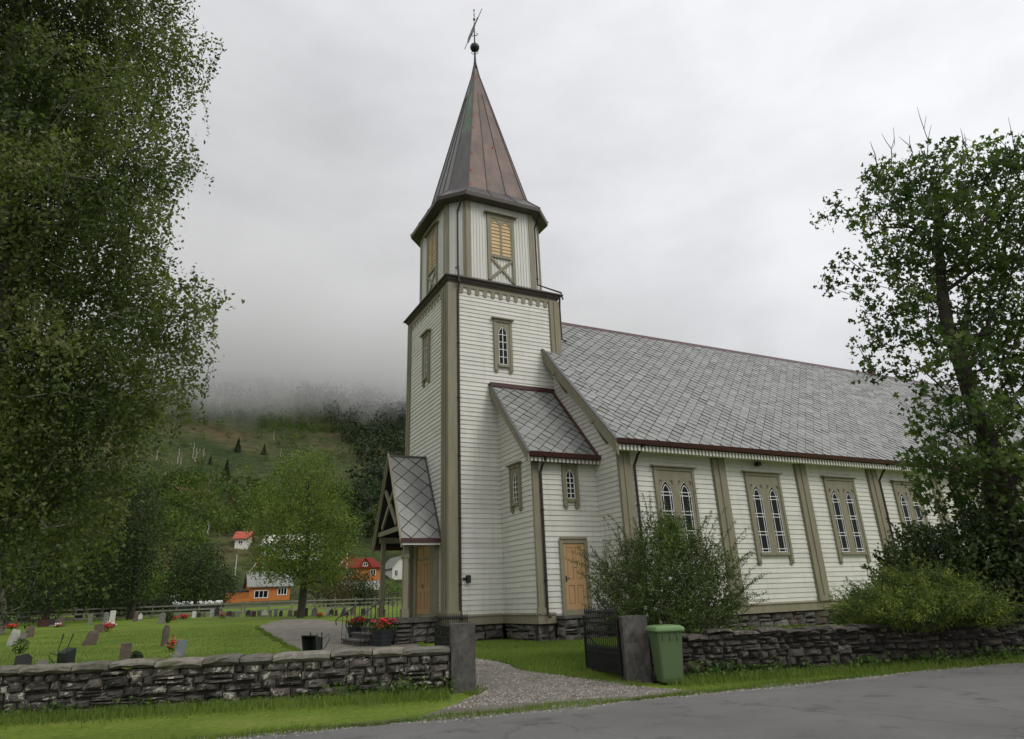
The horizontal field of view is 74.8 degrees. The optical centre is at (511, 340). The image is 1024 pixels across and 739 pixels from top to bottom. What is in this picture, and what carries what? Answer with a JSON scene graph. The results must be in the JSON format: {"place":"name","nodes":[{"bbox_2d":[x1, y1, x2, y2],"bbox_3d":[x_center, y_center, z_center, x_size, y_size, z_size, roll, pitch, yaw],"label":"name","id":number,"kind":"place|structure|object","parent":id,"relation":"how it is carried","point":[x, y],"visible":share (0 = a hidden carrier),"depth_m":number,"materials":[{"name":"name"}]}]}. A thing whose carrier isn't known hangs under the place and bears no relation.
{"place":"outdoors","nodes":[
{"label":"outdoors","id":0,"kind":"place"},
{"bbox_2d":[0,342,906,738],"bbox_3d":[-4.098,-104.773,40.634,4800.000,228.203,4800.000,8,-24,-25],"label":"ground","id":1,"kind":"structure","parent":0,"point":[218,442],"depth_m":102.68,"materials":[{"name":"plant"}]},
{"bbox_2d":[6,622,17,628],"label":"grave flowers","id":2,"kind":"object","parent":1,"relation":"on","point":[12,626],"visible":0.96,"depth_m":49.35,"materials":[{"name":"red plant"}]},
{"bbox_2d":[6,629,20,645],"bbox_3d":[-22.620,13.497,30.383,0.430,0.714,0.235,18,-28,-30],"label":"headstone","id":3,"kind":"object","parent":1,"relation":"on","point":[14,635],"visible":0.86,"depth_m":30.32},
{"bbox_2d":[11,638,29,653],"bbox_3d":[-18.909,11.745,25.730,0.581,0.642,0.605,8,-24,-25],"label":"grave plant","id":4,"kind":"object","parent":1,"relation":"on","point":[17,643],"visible":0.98,"depth_m":25.70,"materials":[{"name":"green plant"}]},
{"bbox_2d":[19,633,26,639],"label":"headstone","id":5,"kind":"object","parent":1,"relation":"on","point":[23,635],"visible":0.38,"depth_m":34.08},
{"bbox_2d":[14,653,32,664],"bbox_3d":[-11.282,7.551,15.397,0.334,0.638,0.220,12,-25,-32],"label":"headstone","id":6,"kind":"object","parent":1,"relation":"on","point":[24,659],"visible":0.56,"depth_m":15.39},
{"bbox_2d":[26,626,34,637],"bbox_3d":[-26.124,15.786,36.273,0.440,0.624,0.247,12,-25,-32],"label":"headstone","id":7,"kind":"object","parent":1,"relation":"on","point":[30,631],"visible":0.87,"depth_m":36.22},
{"bbox_2d":[21,612,42,623],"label":"slat screen","id":8,"kind":"object","parent":1,"relation":"on","point":[33,617],"visible":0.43,"depth_m":58.36,"materials":[{"name":"green wood"}]},
{"bbox_2d":[0,490,66,633],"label":"old birch","id":9,"kind":"object","parent":1,"relation":"on","point":[4,607],"visible":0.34,"depth_m":42.04,"materials":[{"name":"green plant"}]},
{"bbox_2d":[36,659,46,663],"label":"headstone","id":10,"kind":"object","parent":1,"relation":"on","point":[44,661],"visible":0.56,"depth_m":15.21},
{"bbox_2d":[0,433,85,620],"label":"old birch","id":11,"kind":"object","parent":1,"relation":"on","point":[28,576],"depth_m":66.22,"materials":[{"name":"green plant"}]},
{"bbox_2d":[37,620,49,626],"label":"headstone","id":12,"kind":"object","parent":1,"relation":"on","point":[43,623],"visible":0.81,"depth_m":51.02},
{"bbox_2d":[49,618,54,625],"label":"headstone","id":13,"kind":"object","parent":1,"relation":"on","point":[52,620],"visible":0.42,"depth_m":51.71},
{"bbox_2d":[0,460,106,623],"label":"old birch","id":14,"kind":"object","parent":1,"relation":"on","point":[47,611],"visible":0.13,"depth_m":54.94,"materials":[{"name":"green plant"}]},
{"bbox_2d":[51,623,65,627],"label":"grave flowers","id":15,"kind":"object","parent":1,"relation":"on","point":[59,624],"visible":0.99,"depth_m":49.24,"materials":[{"name":"white plant"}]},
{"bbox_2d":[56,616,64,623],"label":"headstone","id":16,"kind":"object","parent":1,"relation":"on","point":[61,619],"visible":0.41,"depth_m":52.32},
{"bbox_2d":[49,634,76,662],"bbox_3d":[-9.854,7.097,14.613,0.397,1.270,0.388,-13,-18,26],"label":"wheelbarrow","id":17,"kind":"object","parent":1,"relation":"on","point":[67,655],"visible":0.4,"depth_m":14.68,"materials":[{"name":"black metal"}]},
{"bbox_2d":[8,450,158,617],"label":"old birch","id":18,"kind":"object","parent":1,"relation":"on","point":[88,583],"visible":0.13,"depth_m":67.08,"materials":[{"name":"green plant"}]},
{"bbox_2d":[87,614,92,624],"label":"headstone","id":19,"kind":"object","parent":1,"relation":"on","point":[90,618],"visible":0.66,"depth_m":51.95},
{"bbox_2d":[82,630,98,645],"bbox_3d":[-18.426,13.037,29.329,0.544,0.638,0.293,22,-30,-23],"label":"headstone","id":20,"kind":"object","parent":1,"relation":"on","point":[92,637],"visible":0.93,"depth_m":29.25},
{"bbox_2d":[94,624,103,631],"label":"headstone","id":21,"kind":"object","parent":1,"relation":"on","point":[98,627],"visible":0.81,"depth_m":39.55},
{"bbox_2d":[101,612,108,627],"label":"headstone","id":22,"kind":"object","parent":1,"relation":"on","point":[105,617],"visible":0.71,"depth_m":45.79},
{"bbox_2d":[103,623,114,631],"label":"grave flowers","id":23,"kind":"object","parent":1,"relation":"on","point":[107,626],"visible":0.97,"depth_m":40.03,"materials":[{"name":"red plant"}]},
{"bbox_2d":[102,620,116,626],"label":"grave flowers","id":24,"kind":"object","parent":1,"relation":"on","point":[111,622],"visible":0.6,"depth_m":45.32,"materials":[{"name":"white plant"}]},
{"bbox_2d":[109,610,115,622],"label":"headstone","id":25,"kind":"object","parent":1,"relation":"on","point":[112,614],"visible":0.7,"depth_m":54.16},
{"bbox_2d":[0,0,244,618],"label":"birch tree","id":26,"kind":"object","parent":1,"relation":"on","point":[38,173],"visible":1,"depth_m":18.41,"materials":[{"name":"green plant"}]},
{"bbox_2d":[118,643,131,660],"bbox_3d":[-11.606,9.400,20.078,0.311,0.599,0.400,9,-24,-26],"label":"headstone","id":27,"kind":"object","parent":1,"relation":"on","point":[125,651],"visible":0.7,"depth_m":19.94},
{"bbox_2d":[8,601,242,624],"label":"rail fence","id":28,"kind":"object","parent":1,"relation":"on","point":[152,610],"visible":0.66,"depth_m":61.60,"materials":[{"name":"grey wood"}]},
{"bbox_2d":[78,454,179,620],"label":"old birch","id":29,"kind":"object","parent":1,"relation":"on","point":[137,559],"visible":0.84,"depth_m":61.66,"materials":[{"name":"green plant"}]},
{"bbox_2d":[85,595,182,617],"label":"hedge","id":30,"kind":"object","parent":1,"relation":"on","point":[149,604],"visible":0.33,"depth_m":72.33,"materials":[{"name":"green plant"}]},
{"bbox_2d":[133,611,138,621],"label":"headstone","id":31,"kind":"object","parent":1,"relation":"on","point":[136,615],"visible":0.95,"depth_m":55.32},
{"bbox_2d":[130,650,142,658],"bbox_3d":[-11.372,9.539,20.148,0.494,0.414,0.491,8,-24,-25],"label":"grave plant","id":32,"kind":"object","parent":1,"relation":"on","point":[136,654],"visible":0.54,"depth_m":20.12,"materials":[{"name":"green plant"}]},
{"bbox_2d":[157,612,165,623],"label":"headstone","id":33,"kind":"object","parent":1,"relation":"on","point":[162,617],"visible":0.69,"depth_m":49.87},
{"bbox_2d":[0,686,324,718],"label":"wall foot weeds","id":34,"kind":"object","parent":1,"relation":"on","point":[113,700],"depth_m":12.07,"materials":[{"name":"green plant"}]},
{"bbox_2d":[160,625,169,645],"bbox_3d":[-14.351,12.218,27.711,0.301,0.828,0.362,8,-23,-24],"label":"headstone","id":35,"kind":"object","parent":1,"relation":"on","point":[165,635],"visible":0.92,"depth_m":27.61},
{"bbox_2d":[165,610,173,622],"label":"grave plant","id":36,"kind":"object","parent":1,"relation":"on","point":[170,614],"visible":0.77,"depth_m":50.78,"materials":[{"name":"green plant"}]},
{"bbox_2d":[165,635,176,651],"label":"grave flowers","id":37,"kind":"object","parent":1,"relation":"on","point":[172,644],"visible":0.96,"depth_m":24.74,"materials":[{"name":"red plant"}]},
{"bbox_2d":[171,651,182,657],"bbox_3d":[-10.868,10.198,21.704,0.372,0.234,0.208,7,-23,-24],"label":"headstone","id":38,"kind":"object","parent":1,"relation":"on","point":[177,654],"visible":0.84,"depth_m":21.67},
{"bbox_2d":[175,640,187,656],"bbox_3d":[-11.080,10.306,22.388,0.310,0.546,0.171,14,-26,-21],"label":"headstone","id":39,"kind":"object","parent":1,"relation":"on","point":[181,646],"visible":0.69,"depth_m":22.34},
{"bbox_2d":[177,613,188,619],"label":"grave flowers","id":40,"kind":"object","parent":1,"relation":"on","point":[185,616],"visible":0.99,"depth_m":56.54,"materials":[{"name":"red plant"}]},
{"bbox_2d":[169,485,209,494],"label":"cabin","id":41,"kind":"object","parent":1,"relation":"on","point":[185,488],"visible":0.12,"depth_m":182.31,"materials":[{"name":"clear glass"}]},
{"bbox_2d":[148,538,237,610],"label":"leafy tree","id":42,"kind":"object","parent":1,"relation":"on","point":[192,582],"visible":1,"depth_m":68.03,"materials":[{"name":"green plant"}]},
{"bbox_2d":[164,605,222,612],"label":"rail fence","id":43,"kind":"object","parent":1,"relation":"on","point":[204,606],"visible":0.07,"depth_m":77.94,"materials":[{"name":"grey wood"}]},
{"bbox_2d":[6,383,405,614],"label":"hillside","id":44,"kind":"structure","parent":1,"relation":"on","point":[180,495],"depth_m":179.80,"materials":[{"name":"green plant"}]},
{"bbox_2d":[210,609,213,616],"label":"headstone","id":45,"kind":"object","parent":1,"relation":"on","point":[211,612],"visible":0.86,"depth_m":60.57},
{"bbox_2d":[17,348,406,545],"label":"forest","id":46,"kind":"object","parent":1,"relation":"on","point":[330,380],"visible":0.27,"depth_m":357.46,"materials":[{"name":"green plant"}]},
{"bbox_2d":[213,607,219,616],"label":"headstone","id":47,"kind":"object","parent":1,"relation":"on","point":[216,612],"visible":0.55,"depth_m":60.46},
{"bbox_2d":[200,565,243,606],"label":"leafy tree","id":48,"kind":"object","parent":1,"relation":"on","point":[231,584],"visible":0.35,"depth_m":97.32,"materials":[{"name":"green plant"}]},
{"bbox_2d":[218,611,228,617],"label":"grave flowers","id":49,"kind":"object","parent":1,"relation":"on","point":[222,615],"visible":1,"depth_m":56.68,"materials":[{"name":"red plant"}]},
{"bbox_2d":[0,645,450,714],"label":"stone wall","id":50,"kind":"structure","parent":1,"relation":"on","point":[86,685],"depth_m":12.61,"materials":[{"name":"stone"}]},
{"bbox_2d":[222,459,230,479],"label":"spruce","id":51,"kind":"object","parent":1,"relation":"on","point":[227,469],"visible":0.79,"depth_m":203.17,"materials":[{"name":"green plant"}]},
{"bbox_2d":[234,438,240,452],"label":"spruce","id":52,"kind":"object","parent":1,"relation":"on","point":[237,449],"visible":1,"depth_m":244.61,"materials":[{"name":"green plant"}]},
{"bbox_2d":[232,531,254,548],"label":"house","id":53,"kind":"structure","parent":1,"relation":"on","point":[238,537],"depth_m":148.06,"materials":[{"name":"white wood"}]},
{"bbox_2d":[245,610,250,616],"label":"headstone","id":54,"kind":"object","parent":1,"relation":"on","point":[248,613],"visible":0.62,"depth_m":58.85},
{"bbox_2d":[225,571,293,602],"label":"house","id":55,"kind":"structure","parent":1,"relation":"on","point":[252,591],"depth_m":113.45,"materials":[{"name":"orange wood"}]},
{"bbox_2d":[254,590,268,597],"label":"window","id":56,"kind":"structure","parent":55,"relation":"in","point":[257,593],"depth_m":112.78,"materials":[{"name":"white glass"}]},
{"bbox_2d":[277,587,286,594],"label":"window","id":57,"kind":"structure","parent":55,"relation":"in","point":[283,591],"depth_m":114.37,"materials":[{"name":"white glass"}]},
{"bbox_2d":[261,609,266,616],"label":"headstone","id":58,"kind":"object","parent":1,"relation":"on","point":[264,613],"visible":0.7,"depth_m":57.73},
{"bbox_2d":[261,443,266,454],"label":"spruce","id":59,"kind":"object","parent":1,"relation":"on","point":[264,447],"visible":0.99,"depth_m":250.34,"materials":[{"name":"green plant"}]},
{"bbox_2d":[273,609,277,616],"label":"headstone","id":60,"kind":"object","parent":1,"relation":"on","point":[275,613],"visible":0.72,"depth_m":56.80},
{"bbox_2d":[260,534,323,559],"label":"house","id":61,"kind":"structure","parent":1,"relation":"on","point":[286,548],"depth_m":146.97,"materials":[{"name":"white wood"}]},
{"bbox_2d":[232,440,373,617],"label":"round tree","id":62,"kind":"object","parent":1,"relation":"on","point":[304,570],"visible":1,"depth_m":53.14,"materials":[{"name":"green plant"}]},
{"bbox_2d":[0,625,619,678],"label":"lawn grass","id":63,"kind":"structure","parent":1,"relation":"on","point":[544,651],"depth_m":21.50,"materials":[{"name":"plant"}]},
{"bbox_2d":[311,607,317,615],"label":"headstone","id":64,"kind":"object","parent":1,"relation":"on","point":[314,611],"visible":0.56,"depth_m":54.50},
{"bbox_2d":[301,632,329,650],"bbox_3d":[-4.418,7.250,15.191,0.475,1.176,0.466,-15,-17,30],"label":"wheelbarrow","id":65,"kind":"object","parent":1,"relation":"on","point":[310,642],"visible":0.36,"depth_m":15.23,"materials":[{"name":"black metal"}]},
{"bbox_2d":[244,596,401,613],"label":"rail fence","id":66,"kind":"object","parent":1,"relation":"on","point":[314,604],"visible":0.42,"depth_m":72.65,"materials":[{"name":"grey wood"}]},
{"bbox_2d":[325,608,328,615],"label":"headstone","id":67,"kind":"object","parent":1,"relation":"on","point":[326,611],"visible":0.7,"depth_m":54.15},
{"bbox_2d":[328,609,333,615],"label":"headstone","id":68,"kind":"object","parent":1,"relation":"on","point":[331,612],"visible":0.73,"depth_m":53.92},
{"bbox_2d":[306,561,358,606],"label":"rusty tree","id":69,"kind":"object","parent":1,"relation":"on","point":[329,595],"visible":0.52,"depth_m":83.06,"materials":[{"name":"green plant"}]},
{"bbox_2d":[340,607,348,615],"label":"headstone","id":70,"kind":"object","parent":1,"relation":"on","point":[344,610],"visible":0.86,"depth_m":53.54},
{"bbox_2d":[349,608,354,615],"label":"headstone","id":71,"kind":"object","parent":1,"relation":"on","point":[353,612],"visible":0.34,"depth_m":53.45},
{"bbox_2d":[329,568,386,605],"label":"leafy tree","id":72,"kind":"object","parent":1,"relation":"on","point":[362,587],"visible":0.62,"depth_m":91.08,"materials":[{"name":"green plant"}]},
{"bbox_2d":[336,554,379,588],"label":"house","id":73,"kind":"structure","parent":1,"relation":"on","point":[371,565],"depth_m":130.06,"materials":[{"name":"orange tile"}]},
{"bbox_2d":[376,574,401,603],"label":"leafy tree","id":74,"kind":"object","parent":1,"relation":"on","point":[387,585],"visible":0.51,"depth_m":96.68,"materials":[{"name":"green plant"}]},
{"bbox_2d":[319,673,459,700],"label":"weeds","id":75,"kind":"object","parent":1,"relation":"on","point":[396,686],"visible":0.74,"depth_m":12.75,"materials":[{"name":"green plant"}]},
{"bbox_2d":[385,556,402,579],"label":"house","id":76,"kind":"structure","parent":1,"relation":"on","point":[393,567],"depth_m":140.47,"materials":[{"name":"white wood"}]},
{"bbox_2d":[450,622,475,693],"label":"gate pillar","id":77,"kind":"structure","parent":1,"relation":"on","point":[462,655],"depth_m":13.24,"materials":[{"name":"stone"}]},
{"bbox_2d":[435,613,470,645],"bbox_3d":[-1.272,6.362,14.172,0.053,1.100,1.431,12,-26,-33],"label":"gate leaf","id":78,"kind":"object","parent":77,"relation":"attached to","point":[438,640],"visible":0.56,"depth_m":14.45,"materials":[{"name":"black metal"}]},
{"bbox_2d":[123,622,1023,738],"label":"edge grass","id":79,"kind":"structure","parent":1,"relation":"on","point":[529,707],"depth_m":11.24,"materials":[{"name":"plant"}]},
{"bbox_2d":[188,666,966,738],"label":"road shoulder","id":80,"kind":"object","parent":1,"relation":"on","point":[390,720],"visible":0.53,"depth_m":10.03},
{"bbox_2d":[618,615,651,682],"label":"gate pillar","id":81,"kind":"structure","parent":1,"relation":"on","point":[635,651],"depth_m":13.72,"materials":[{"name":"stone"}]},
{"bbox_2d":[582,607,623,675],"bbox_3d":[1.941,6.496,14.538,0.053,1.320,1.521,7,-23,-21],"label":"gate leaf","id":82,"kind":"object","parent":81,"relation":"attached to","point":[607,658],"visible":1,"depth_m":14.45,"materials":[{"name":"black metal"}]},
{"bbox_2d":[645,624,684,682],"bbox_3d":[3.094,6.269,13.394,0.616,1.072,0.769,1,-21,-8],"label":"wheelie bin","id":83,"kind":"object","parent":1,"relation":"on","point":[666,646],"visible":0.97,"depth_m":13.17,"materials":[{"name":"green plastic"}]},
{"bbox_2d":[563,488,772,633],"bbox_3d":[3.591,5.519,15.979,4.416,3.961,4.456,8,-24,-25],"label":"berry shrub","id":84,"kind":"object","parent":1,"relation":"on","point":[673,611],"visible":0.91,"depth_m":15.45,"materials":[{"name":"green plant"}]},
{"bbox_2d":[341,9,1023,645],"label":"church","id":85,"kind":"structure","parent":1,"relation":"on","point":[541,439],"depth_m":27.96,"materials":[{"name":"wood"}]},
{"bbox_2d":[335,590,377,642],"bbox_3d":[-6.198,11.011,26.698,1.692,1.928,0.046,8,-24,-25],"label":"iron railing","id":86,"kind":"object","parent":85,"relation":"on","point":[355,614],"visible":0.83,"depth_m":26.75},
{"bbox_2d":[353,588,399,645],"bbox_3d":[-4.932,10.049,24.345,1.692,1.928,0.046,8,-24,-25],"label":"iron railing","id":87,"kind":"object","parent":85,"relation":"on","point":[397,592],"visible":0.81,"depth_m":24.40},
{"bbox_2d":[413,545,432,616],"bbox_3d":[-3.592,9.489,27.081,0.140,3.090,2.310,8,-24,-25],"label":"door","id":88,"kind":"structure","parent":85,"relation":"in","point":[423,560],"depth_m":27.07,"materials":[{"name":"brown wood"}]},
{"bbox_2d":[419,328,430,386],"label":"window","id":89,"kind":"structure","parent":85,"relation":"in","point":[425,336],"depth_m":30.39,"materials":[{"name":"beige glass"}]},
{"bbox_2d":[491,316,513,373],"bbox_3d":[-0.369,0.188,29.173,1.060,2.560,0.220,8,-24,-25],"label":"window","id":90,"kind":"structure","parent":85,"relation":"in","point":[502,327],"depth_m":29.22,"materials":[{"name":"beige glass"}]},
{"bbox_2d":[505,460,522,513],"bbox_3d":[0.089,5.601,25.576,0.220,1.880,1.040,8,-24,-25],"label":"window","id":91,"kind":"structure","parent":85,"relation":"in","point":[515,489],"depth_m":25.58,"materials":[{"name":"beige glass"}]},
{"bbox_2d":[559,462,580,508],"bbox_3d":[2.213,5.399,25.076,0.860,1.780,0.220,8,-24,-25],"label":"window","id":92,"kind":"structure","parent":85,"relation":"in","point":[569,471],"depth_m":25.11,"materials":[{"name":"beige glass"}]},
{"bbox_2d":[558,537,591,614],"bbox_3d":[2.267,8.383,23.933,1.180,2.610,0.140,8,-24,-25],"label":"door","id":93,"kind":"structure","parent":85,"relation":"in","point":[573,587],"depth_m":23.90,"materials":[{"name":"brown wood"}]},
{"bbox_2d":[650,464,702,564],"bbox_3d":[6.235,6.474,24.917,2.100,3.690,0.220,8,-24,-25],"label":"window","id":94,"kind":"structure","parent":85,"relation":"in","point":[676,496],"depth_m":25.21,"materials":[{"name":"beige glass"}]},
{"bbox_2d":[741,470,794,565],"bbox_3d":[10.350,7.076,26.885,2.100,3.690,0.220,8,-24,-25],"label":"window","id":95,"kind":"structure","parent":85,"relation":"in","point":[771,534],"depth_m":26.95,"materials":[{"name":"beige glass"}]},
{"bbox_2d":[820,475,870,563],"bbox_3d":[14.464,7.678,28.852,2.100,3.690,0.220,8,-24,-25],"label":"window","id":96,"kind":"structure","parent":85,"relation":"in","point":[847,525],"depth_m":28.91,"materials":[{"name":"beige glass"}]},
{"bbox_2d":[889,480,935,555],"bbox_3d":[18.578,8.280,30.819,2.100,3.690,0.220,8,-24,-25],"label":"window","id":97,"kind":"structure","parent":85,"relation":"in","point":[906,512],"depth_m":31.04,"materials":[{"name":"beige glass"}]},
{"bbox_2d":[951,484,983,532],"bbox_3d":[22.693,8.882,32.786,2.100,3.690,0.220,8,-24,-25],"label":"window","id":98,"kind":"structure","parent":85,"relation":"in","point":[971,490],"depth_m":33.34,"materials":[{"name":"beige glass"}]},
{"bbox_2d":[648,617,1023,681],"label":"stone wall","id":99,"kind":"structure","parent":1,"relation":"on","point":[824,644],"depth_m":14.30,"materials":[{"name":"stone"}]},
{"bbox_2d":[690,623,822,632],"bbox_3d":[12.580,6.305,15.450,17.642,0.129,0.507,1,-21,-8],"label":"wall top moss","id":100,"kind":"object","parent":99,"relation":"on","point":[751,628],"depth_m":14.43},
{"bbox_2d":[683,643,1023,679],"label":"roadside weeds","id":101,"kind":"object","parent":1,"relation":"on","point":[1002,653],"visible":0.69,"depth_m":14.00,"materials":[{"name":"green plant"}]},
{"bbox_2d":[809,108,1023,616],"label":"maple tree","id":102,"kind":"object","parent":1,"relation":"on","point":[991,458],"visible":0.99,"depth_m":17.98,"materials":[{"name":"green plant"}]},
{"bbox_2d":[813,551,1023,634],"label":"golden juniper","id":103,"kind":"object","parent":1,"relation":"on","point":[908,598],"visible":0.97,"depth_m":14.51,"materials":[{"name":"green plant"}]},
{"bbox_2d":[860,491,1023,631],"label":"dark laurel","id":104,"kind":"object","parent":1,"relation":"on","point":[947,544],"visible":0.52,"depth_m":15.96,"materials":[{"name":"green plant"}]},
{"bbox_2d":[260,619,700,719],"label":"path","id":105,"kind":"structure","parent":0,"point":[291,631],"depth_m":13.95,"materials":[{"name":"gravel"}]},
{"bbox_2d":[345,615,367,637],"bbox_3d":[-6.301,11.689,27.248,0.980,0.972,1.253,-3,-21,3],"label":"flower planter","id":106,"kind":"object","parent":105,"relation":"on","point":[358,621],"visible":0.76,"depth_m":27.09,"materials":[{"name":"black plant"}]},
{"bbox_2d":[364,617,402,645],"bbox_3d":[-4.628,10.316,23.758,1.202,0.943,1.248,-13,-24,25],"label":"flower planter","id":107,"kind":"object","parent":105,"relation":"on","point":[382,634],"visible":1,"depth_m":23.51,"materials":[{"name":"black plant"}]},
{"bbox_2d":[200,658,1020,738],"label":"loose gravel","id":108,"kind":"structure","parent":105,"relation":"on","point":[632,694],"depth_m":12.27,"materials":[{"name":"gravel"}]},
{"bbox_2d":[0,653,1023,729],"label":"verge grass","id":109,"kind":"structure","parent":0,"point":[226,706],"depth_m":12.19,"materials":[{"name":"plant"}]},
{"bbox_2d":[3,0,1023,419],"label":"sky","id":110,"kind":"structure","parent":0,"point":[675,155],"materials":[{"name":"white"}]},
{"bbox_2d":[228,662,1023,738],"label":"road","id":111,"kind":"structure","parent":0,"point":[986,702],"depth_m":9.42,"materials":[{"name":"asphalt"}]}
]}

